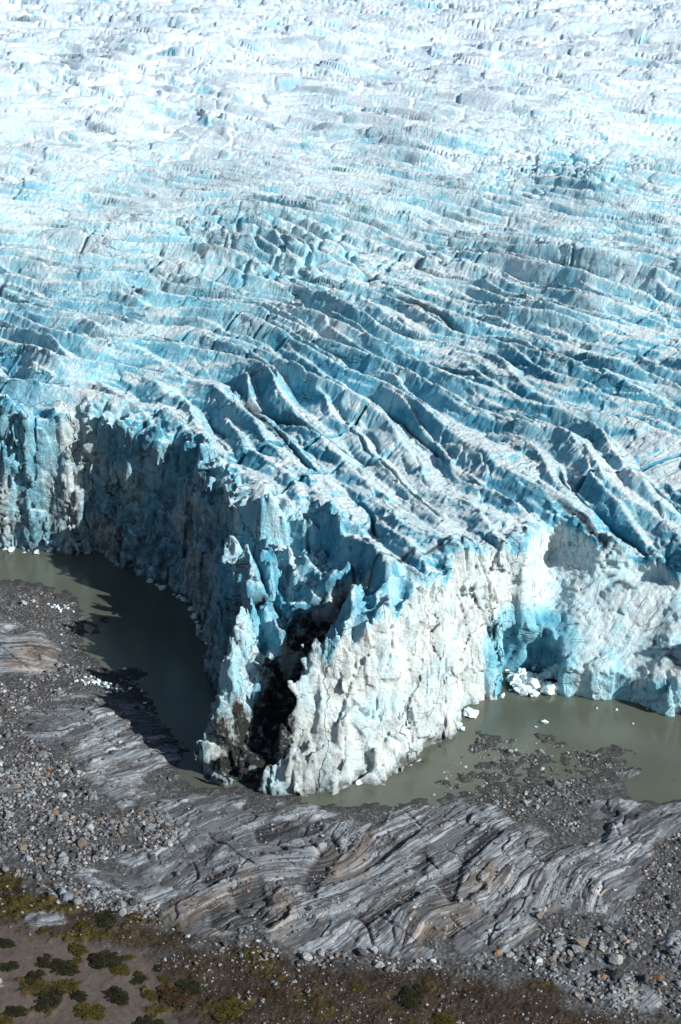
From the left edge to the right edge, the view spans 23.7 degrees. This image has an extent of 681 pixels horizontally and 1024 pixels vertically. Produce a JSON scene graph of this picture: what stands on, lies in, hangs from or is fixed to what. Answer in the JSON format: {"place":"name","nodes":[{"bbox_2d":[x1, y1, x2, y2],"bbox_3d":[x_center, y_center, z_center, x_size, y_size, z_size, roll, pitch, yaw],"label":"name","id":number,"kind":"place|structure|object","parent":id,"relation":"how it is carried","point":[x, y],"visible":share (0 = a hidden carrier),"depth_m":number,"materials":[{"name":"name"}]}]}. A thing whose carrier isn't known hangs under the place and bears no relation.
{"place":"outdoors","nodes":[
{"label":"outdoors","id":0,"kind":"place"},
{"bbox_2d":[0,0,680,795],"bbox_3d":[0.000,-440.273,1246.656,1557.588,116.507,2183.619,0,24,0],"label":"glacier","id":1,"kind":"object","parent":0,"point":[340,374],"visible":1,"depth_m":386.08,"materials":[{"name":"ice"}]},
{"bbox_2d":[0,579,680,1023],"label":"ground","id":2,"kind":"structure","parent":0,"point":[616,815],"depth_m":244.24,"materials":[{"name":"grey stone"}]},
{"bbox_2d":[0,1013,12,1023],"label":"shrub","id":3,"kind":"object","parent":2,"relation":"on","point":[6,1019],"visible":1,"depth_m":216.51,"materials":[{"name":"green plant"}]},
{"bbox_2d":[0,882,12,888],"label":"shrub","id":4,"kind":"object","parent":2,"relation":"on","point":[3,885],"visible":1,"depth_m":243.46,"materials":[{"name":"green plant"}]},
{"bbox_2d":[0,937,16,948],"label":"shrub","id":5,"kind":"object","parent":2,"relation":"on","point":[5,943],"visible":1,"depth_m":230.74,"materials":[{"name":"green plant"}]},
{"bbox_2d":[0,961,20,971],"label":"shrub","id":6,"kind":"object","parent":2,"relation":"on","point":[11,965],"visible":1,"depth_m":226.10,"materials":[{"name":"green plant"}]},
{"bbox_2d":[1,1005,27,1017],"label":"shrub","id":7,"kind":"object","parent":2,"relation":"on","point":[16,1011],"visible":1,"depth_m":217.72,"materials":[{"name":"green plant"}]},
{"bbox_2d":[12,885,23,892],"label":"shrub","id":8,"kind":"object","parent":2,"relation":"on","point":[17,888],"visible":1,"depth_m":242.77,"materials":[{"name":"brown plant"}]},
{"bbox_2d":[24,969,47,985],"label":"shrub","id":9,"kind":"object","parent":2,"relation":"on","point":[34,975],"visible":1,"depth_m":224.27,"materials":[{"name":"green plant"}]},
{"bbox_2d":[34,873,41,880],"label":"boulder","id":10,"kind":"object","parent":2,"relation":"on","point":[37,877],"visible":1,"depth_m":245.16,"materials":[{"name":"stone"}]},
{"bbox_2d":[36,750,46,757],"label":"boulder","id":11,"kind":"object","parent":2,"relation":"on","point":[40,754],"visible":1,"depth_m":276.83,"materials":[{"name":"stone"}]},
{"bbox_2d":[36,926,49,934],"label":"shrub","id":12,"kind":"object","parent":2,"relation":"on","point":[41,930],"visible":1,"depth_m":233.44,"materials":[{"name":"green plant"}]},
{"bbox_2d":[36,953,53,967],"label":"shrub","id":13,"kind":"object","parent":2,"relation":"on","point":[45,962],"visible":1,"depth_m":227.19,"materials":[{"name":"green plant"}]},
{"bbox_2d":[30,987,65,1012],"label":"shrub","id":14,"kind":"object","parent":2,"relation":"on","point":[50,996],"visible":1,"depth_m":219.98,"materials":[{"name":"green plant"}]},
{"bbox_2d":[43,863,55,870],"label":"boulder","id":15,"kind":"object","parent":2,"relation":"on","point":[49,866],"visible":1,"depth_m":247.40,"materials":[{"name":"stone"}]},
{"bbox_2d":[54,689,62,694],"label":"boulder","id":16,"kind":"object","parent":2,"relation":"on","point":[58,691],"visible":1,"depth_m":296.62,"materials":[{"name":"stone"}]},
{"bbox_2d":[57,887,66,894],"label":"boulder","id":17,"kind":"object","parent":2,"relation":"on","point":[61,890],"visible":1,"depth_m":241.36,"materials":[{"name":"stone"}]},
{"bbox_2d":[57,792,66,797],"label":"boulder","id":18,"kind":"object","parent":2,"relation":"on","point":[62,795],"visible":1,"depth_m":265.75,"materials":[{"name":"stone"}]},
{"bbox_2d":[58,851,65,857],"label":"boulder","id":19,"kind":"object","parent":2,"relation":"on","point":[61,853],"visible":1,"depth_m":250.18,"materials":[{"name":"stone"}]},
{"bbox_2d":[44,958,80,975],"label":"shrub","id":20,"kind":"object","parent":2,"relation":"on","point":[65,968],"visible":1,"depth_m":226.12,"materials":[{"name":"green plant"}]},
{"bbox_2d":[57,856,68,864],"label":"boulder","id":21,"kind":"object","parent":2,"relation":"on","point":[62,860],"visible":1,"depth_m":248.83,"materials":[{"name":"stone"}]},
{"bbox_2d":[48,978,82,993],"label":"shrub","id":22,"kind":"object","parent":2,"relation":"on","point":[62,985],"visible":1,"depth_m":222.62,"materials":[{"name":"green plant"}]},
{"bbox_2d":[60,891,73,901],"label":"boulder","id":23,"kind":"object","parent":2,"relation":"on","point":[67,896],"visible":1,"depth_m":240.38,"materials":[{"name":"stone"}]},
{"bbox_2d":[68,955,82,964],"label":"shrub","id":24,"kind":"object","parent":2,"relation":"on","point":[76,960],"visible":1,"depth_m":227.73,"materials":[{"name":"green plant"}]},
{"bbox_2d":[72,766,80,772],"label":"boulder","id":25,"kind":"object","parent":2,"relation":"on","point":[74,768],"visible":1,"depth_m":272.66,"materials":[{"name":"stone"}]},
{"bbox_2d":[73,898,81,904],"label":"boulder","id":26,"kind":"object","parent":2,"relation":"on","point":[77,901],"visible":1,"depth_m":239.17,"materials":[{"name":"stone"}]},
{"bbox_2d":[67,942,89,956],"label":"shrub","id":27,"kind":"object","parent":2,"relation":"on","point":[77,949],"visible":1,"depth_m":229.61,"materials":[{"name":"green plant"}]},
{"bbox_2d":[70,989,87,1002],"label":"shrub","id":28,"kind":"object","parent":2,"relation":"on","point":[77,995],"visible":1,"depth_m":220.85,"materials":[{"name":"green plant"}]},
{"bbox_2d":[77,837,86,847],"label":"boulder","id":29,"kind":"object","parent":2,"relation":"on","point":[81,842],"visible":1,"depth_m":253.16,"materials":[{"name":"stone"}]},
{"bbox_2d":[75,919,94,933],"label":"shrub","id":30,"kind":"object","parent":2,"relation":"on","point":[80,923],"visible":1,"depth_m":234.63,"materials":[{"name":"green plant"}]},
{"bbox_2d":[84,823,93,829],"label":"boulder","id":31,"kind":"object","parent":2,"relation":"on","point":[90,826],"visible":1,"depth_m":257.23,"materials":[{"name":"stone"}]},
{"bbox_2d":[73,1001,105,1021],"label":"shrub","id":32,"kind":"object","parent":2,"relation":"on","point":[88,1011],"visible":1,"depth_m":217.85,"materials":[{"name":"green plant"}]},
{"bbox_2d":[86,888,96,895],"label":"boulder","id":33,"kind":"object","parent":2,"relation":"on","point":[92,890],"visible":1,"depth_m":241.62,"materials":[{"name":"stone"}]},
{"bbox_2d":[87,791,96,794],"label":"boulder","id":34,"kind":"object","parent":2,"relation":"on","point":[91,793],"visible":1,"depth_m":266.07,"materials":[{"name":"stone"}]},
{"bbox_2d":[99,890,107,895],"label":"boulder","id":35,"kind":"object","parent":2,"relation":"on","point":[102,893],"visible":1,"depth_m":241.65,"materials":[{"name":"stone"}]},
{"bbox_2d":[92,909,117,928],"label":"shrub","id":36,"kind":"object","parent":2,"relation":"on","point":[104,917],"visible":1,"depth_m":236.09,"materials":[{"name":"green plant"}]},
{"bbox_2d":[88,949,124,969],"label":"shrub","id":37,"kind":"object","parent":2,"relation":"on","point":[98,960],"visible":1,"depth_m":227.58,"materials":[{"name":"green plant"}]},
{"bbox_2d":[106,818,114,823],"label":"boulder","id":38,"kind":"object","parent":2,"relation":"on","point":[111,821],"visible":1,"depth_m":258.77,"materials":[{"name":"stone"}]},
{"bbox_2d":[102,985,129,1005],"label":"shrub","id":39,"kind":"object","parent":2,"relation":"on","point":[116,994],"visible":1,"depth_m":220.68,"materials":[{"name":"green plant"}]},
{"bbox_2d":[109,963,128,975],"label":"shrub","id":40,"kind":"object","parent":2,"relation":"on","point":[116,969],"visible":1,"depth_m":226.07,"materials":[{"name":"green plant"}]},
{"bbox_2d":[117,901,125,907],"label":"boulder","id":41,"kind":"object","parent":2,"relation":"on","point":[122,904],"visible":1,"depth_m":238.99,"materials":[{"name":"stone"}]},
{"bbox_2d":[118,844,124,851],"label":"boulder","id":42,"kind":"object","parent":2,"relation":"on","point":[121,847],"visible":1,"depth_m":252.26,"materials":[{"name":"stone"}]},
{"bbox_2d":[119,908,126,915],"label":"boulder","id":43,"kind":"object","parent":2,"relation":"on","point":[123,911],"visible":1,"depth_m":237.53,"materials":[{"name":"stone"}]},
{"bbox_2d":[117,969,129,975],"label":"shrub","id":44,"kind":"object","parent":2,"relation":"on","point":[126,972],"visible":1,"depth_m":225.36,"materials":[{"name":"green plant"}]},
{"bbox_2d":[122,954,134,960],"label":"shrub","id":45,"kind":"object","parent":2,"relation":"on","point":[128,957],"visible":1,"depth_m":228.34,"materials":[{"name":"green plant"}]},
{"bbox_2d":[126,911,139,920],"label":"shrub","id":46,"kind":"object","parent":2,"relation":"on","point":[133,914],"visible":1,"depth_m":237.02,"materials":[{"name":"green plant"}]},
{"bbox_2d":[133,970,142,976],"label":"shrub","id":47,"kind":"object","parent":2,"relation":"on","point":[138,973],"visible":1,"depth_m":225.28,"materials":[{"name":"brown plant"}]},
{"bbox_2d":[129,975,147,984],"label":"shrub","id":48,"kind":"object","parent":2,"relation":"on","point":[140,979],"visible":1,"depth_m":224.16,"materials":[{"name":"green plant"}]},
{"bbox_2d":[132,1015,151,1023],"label":"shrub","id":49,"kind":"object","parent":2,"relation":"on","point":[141,1020],"visible":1,"depth_m":216.53,"materials":[{"name":"green plant"}]},
{"bbox_2d":[142,823,154,831],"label":"boulder","id":50,"kind":"object","parent":2,"relation":"on","point":[148,827],"visible":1,"depth_m":257.26,"materials":[{"name":"stone"}]},
{"bbox_2d":[141,989,157,1001],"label":"shrub","id":51,"kind":"object","parent":2,"relation":"on","point":[150,994],"visible":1,"depth_m":221.13,"materials":[{"name":"green plant"}]},
{"bbox_2d":[146,1018,164,1023],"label":"shrub","id":52,"kind":"object","parent":2,"relation":"on","point":[159,1021],"visible":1,"depth_m":216.26,"materials":[{"name":"green plant"}]},
{"bbox_2d":[152,963,162,971],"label":"shrub","id":53,"kind":"object","parent":2,"relation":"on","point":[156,967],"visible":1,"depth_m":226.28,"materials":[{"name":"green plant"}]},
{"bbox_2d":[158,975,172,983],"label":"shrub","id":54,"kind":"object","parent":2,"relation":"on","point":[163,979],"visible":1,"depth_m":224.10,"materials":[{"name":"green plant"}]},
{"bbox_2d":[163,812,169,817],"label":"boulder","id":55,"kind":"object","parent":2,"relation":"on","point":[166,815],"visible":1,"depth_m":261.07,"materials":[{"name":"stone"}]},
{"bbox_2d":[164,840,172,846],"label":"boulder","id":56,"kind":"object","parent":2,"relation":"on","point":[169,843],"visible":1,"depth_m":253.17,"materials":[{"name":"stone"}]},
{"bbox_2d":[157,984,192,1008],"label":"shrub","id":57,"kind":"object","parent":2,"relation":"on","point":[170,995],"visible":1,"depth_m":220.70,"materials":[{"name":"brown plant"}]},
{"bbox_2d":[175,978,200,994],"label":"shrub","id":58,"kind":"object","parent":2,"relation":"on","point":[186,986],"visible":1,"depth_m":222.48,"materials":[{"name":"green plant"}]},
{"bbox_2d":[209,996,247,1022],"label":"shrub","id":59,"kind":"object","parent":2,"relation":"on","point":[231,1009],"visible":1,"depth_m":217.94,"materials":[{"name":"green plant"}]},
{"bbox_2d":[258,987,282,998],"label":"shrub","id":60,"kind":"object","parent":2,"relation":"on","point":[268,993],"visible":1,"depth_m":221.43,"materials":[{"name":"brown plant"}]},
{"bbox_2d":[301,951,312,960],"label":"boulder","id":61,"kind":"object","parent":2,"relation":"on","point":[306,956],"visible":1,"depth_m":227.82,"materials":[{"name":"stone"}]},
{"bbox_2d":[317,948,324,954],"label":"boulder","id":62,"kind":"object","parent":2,"relation":"on","point":[320,951],"visible":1,"depth_m":229.14,"materials":[{"name":"stone"}]},
{"bbox_2d":[0,870,665,1023],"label":"heath grass","id":63,"kind":"structure","parent":2,"relation":"on","point":[262,964],"depth_m":223.91,"materials":[{"name":"green plant"}]},
{"bbox_2d":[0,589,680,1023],"bbox_3d":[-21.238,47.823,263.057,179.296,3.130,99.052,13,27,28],"label":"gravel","id":64,"kind":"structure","parent":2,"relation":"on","point":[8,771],"depth_m":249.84,"materials":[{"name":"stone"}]},
{"bbox_2d":[128,900,135,905],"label":"boulder","id":65,"kind":"object","parent":64,"relation":"on","point":[131,902],"visible":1,"depth_m":239.55,"materials":[{"name":"stone"}]},
{"bbox_2d":[349,981,364,993],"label":"shrub","id":66,"kind":"object","parent":2,"relation":"on","point":[358,987],"visible":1,"depth_m":222.55,"materials":[{"name":"green plant"}]},
{"bbox_2d":[356,947,365,955],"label":"boulder","id":67,"kind":"object","parent":2,"relation":"on","point":[360,951],"visible":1,"depth_m":228.93,"materials":[{"name":"stone"}]},
{"bbox_2d":[370,946,377,953],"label":"boulder","id":68,"kind":"object","parent":2,"relation":"on","point":[374,949],"visible":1,"depth_m":229.61,"materials":[{"name":"stone"}]},
{"bbox_2d":[375,961,383,967],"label":"boulder","id":69,"kind":"object","parent":2,"relation":"on","point":[379,964],"visible":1,"depth_m":226.57,"materials":[{"name":"stone"}]},
{"bbox_2d":[395,984,430,1008],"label":"shrub","id":70,"kind":"object","parent":2,"relation":"on","point":[407,995],"visible":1,"depth_m":220.53,"materials":[{"name":"green plant"}]},
{"bbox_2d":[428,1011,458,1023],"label":"shrub","id":71,"kind":"object","parent":2,"relation":"on","point":[443,1018],"visible":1,"depth_m":216.67,"materials":[{"name":"green plant"}]},
{"bbox_2d":[457,990,468,998],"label":"shrub","id":72,"kind":"object","parent":2,"relation":"on","point":[461,992],"visible":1,"depth_m":221.47,"materials":[{"name":"green plant"}]},
{"bbox_2d":[494,950,501,955],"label":"boulder","id":73,"kind":"object","parent":2,"relation":"on","point":[497,952],"visible":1,"depth_m":229.34,"materials":[{"name":"stone"}]},
{"bbox_2d":[505,951,513,957],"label":"boulder","id":74,"kind":"object","parent":2,"relation":"on","point":[508,954],"visible":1,"depth_m":228.82,"materials":[{"name":"stone"}]},
{"bbox_2d":[535,956,542,964],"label":"boulder","id":75,"kind":"object","parent":2,"relation":"on","point":[538,959],"visible":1,"depth_m":227.33,"materials":[{"name":"stone"}]},
{"bbox_2d":[536,911,542,918],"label":"boulder","id":76,"kind":"object","parent":2,"relation":"on","point":[539,914],"visible":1,"depth_m":236.57,"materials":[{"name":"stone"}]},
{"bbox_2d":[550,965,556,971],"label":"boulder","id":77,"kind":"object","parent":2,"relation":"on","point":[553,968],"visible":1,"depth_m":225.82,"materials":[{"name":"stone"}]},
{"bbox_2d":[551,778,560,787],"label":"boulder","id":78,"kind":"object","parent":2,"relation":"on","point":[555,783],"visible":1,"depth_m":270.44,"materials":[{"name":"stone"}]},
{"bbox_2d":[552,937,565,945],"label":"boulder","id":79,"kind":"object","parent":2,"relation":"on","point":[558,941],"visible":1,"depth_m":231.01,"materials":[{"name":"stone"}]},
{"bbox_2d":[566,949,573,955],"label":"boulder","id":80,"kind":"object","parent":2,"relation":"on","point":[569,952],"visible":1,"depth_m":229.19,"materials":[{"name":"stone"}]},
{"bbox_2d":[568,962,576,969],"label":"boulder","id":81,"kind":"object","parent":2,"relation":"on","point":[572,965],"visible":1,"depth_m":226.29,"materials":[{"name":"stone"}]},
{"bbox_2d":[571,944,582,954],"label":"boulder","id":82,"kind":"object","parent":2,"relation":"on","point":[576,948],"visible":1,"depth_m":229.42,"materials":[{"name":"stone"}]},
{"bbox_2d":[575,979,584,986],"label":"boulder","id":83,"kind":"object","parent":2,"relation":"on","point":[579,983],"visible":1,"depth_m":222.88,"materials":[{"name":"stone"}]},
{"bbox_2d":[574,937,587,948],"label":"boulder","id":84,"kind":"object","parent":2,"relation":"on","point":[582,942],"visible":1,"depth_m":230.58,"materials":[{"name":"stone"}]},
{"bbox_2d":[588,944,596,950],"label":"boulder","id":85,"kind":"object","parent":2,"relation":"on","point":[592,947],"visible":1,"depth_m":229.93,"materials":[{"name":"stone"}]},
{"bbox_2d":[593,970,602,975],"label":"boulder","id":86,"kind":"object","parent":2,"relation":"on","point":[596,972],"visible":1,"depth_m":224.75,"materials":[{"name":"stone"}]},
{"bbox_2d":[598,942,604,950],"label":"boulder","id":87,"kind":"object","parent":2,"relation":"on","point":[601,946],"visible":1,"depth_m":230.16,"materials":[{"name":"stone"}]},
{"bbox_2d":[602,924,612,932],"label":"boulder","id":88,"kind":"object","parent":2,"relation":"on","point":[606,928],"visible":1,"depth_m":233.55,"materials":[{"name":"stone"}]},
{"bbox_2d":[608,953,623,964],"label":"boulder","id":89,"kind":"object","parent":2,"relation":"on","point":[615,959],"visible":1,"depth_m":227.21,"materials":[{"name":"stone"}]},
{"bbox_2d":[610,969,624,979],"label":"boulder","id":90,"kind":"object","parent":2,"relation":"on","point":[615,974],"visible":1,"depth_m":223.78,"materials":[{"name":"stone"}]},
{"bbox_2d":[629,942,636,949],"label":"boulder","id":91,"kind":"object","parent":2,"relation":"on","point":[632,946],"visible":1,"depth_m":230.42,"materials":[{"name":"stone"}]},
{"bbox_2d":[640,974,649,983],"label":"boulder","id":92,"kind":"object","parent":2,"relation":"on","point":[644,978],"visible":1,"depth_m":223.34,"materials":[{"name":"stone"}]},
{"bbox_2d":[653,974,664,980],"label":"boulder","id":93,"kind":"object","parent":2,"relation":"on","point":[657,977],"visible":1,"depth_m":224.07,"materials":[{"name":"stone"}]},
{"bbox_2d":[0,547,680,816],"bbox_3d":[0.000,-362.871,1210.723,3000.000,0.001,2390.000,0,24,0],"label":"water","id":94,"kind":"structure","parent":0,"point":[157,639],"depth_m":292.97,"materials":[{"name":"grey liquid"}]},
{"bbox_2d":[190,612,197,618],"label":"ice block","id":95,"kind":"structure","parent":94,"relation":"on","point":[193,616],"depth_m":326.69,"materials":[{"name":"blue ice"}]},
{"bbox_2d":[463,707,478,717],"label":"ice block","id":96,"kind":"object","parent":94,"relation":"on","point":[470,712],"depth_m":291.35,"materials":[{"name":"white ice"}]},
{"bbox_2d":[518,667,526,677],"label":"ice block","id":97,"kind":"object","parent":94,"relation":"on","point":[521,671],"depth_m":302.94,"materials":[{"name":"white ice"}]},
{"bbox_2d":[514,683,531,695],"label":"ice block","id":98,"kind":"object","parent":94,"relation":"on","point":[521,689],"depth_m":298.75,"materials":[{"name":"white ice"}]},
{"bbox_2d":[523,677,541,690],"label":"ice block","id":99,"kind":"object","parent":94,"relation":"on","point":[535,684],"depth_m":300.11,"materials":[{"name":"white ice"}]},
{"bbox_2d":[529,689,538,696],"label":"ice block","id":100,"kind":"object","parent":94,"relation":"on","point":[533,693],"depth_m":297.99,"materials":[{"name":"white ice"}]},
{"bbox_2d":[540,681,554,694],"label":"ice block","id":101,"kind":"object","parent":94,"relation":"on","point":[547,689],"depth_m":298.60,"materials":[{"name":"white ice"}]},
{"bbox_2d":[551,682,559,692],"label":"ice block","id":102,"kind":"object","parent":94,"relation":"on","point":[555,687],"depth_m":298.81,"materials":[{"name":"white ice"}]},
{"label":"ice block","id":103,"kind":"object","parent":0,"visible":0},
{"bbox_2d":[546,664,559,678],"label":"ice block","id":104,"kind":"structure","parent":103,"relation":"on","point":[555,668],"depth_m":303.75,"materials":[{"name":"blue ice"}]},
{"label":"ice block","id":105,"kind":"object","parent":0,"visible":0},
{"bbox_2d":[512,674,519,681],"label":"ice block","id":106,"kind":"object","parent":105,"relation":"on","point":[516,678],"depth_m":300.71,"materials":[{"name":"white ice"}]},
{"bbox_2d":[520,674,526,681],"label":"ice block","id":107,"kind":"object","parent":105,"relation":"on","point":[523,677],"depth_m":301.54,"materials":[{"name":"white ice"}]},
{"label":"ice block","id":108,"kind":"object","parent":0,"visible":0},
{"bbox_2d":[544,670,553,678],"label":"ice block","id":109,"kind":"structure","parent":108,"relation":"on","point":[549,676],"depth_m":302.82,"materials":[{"name":"blue ice"}]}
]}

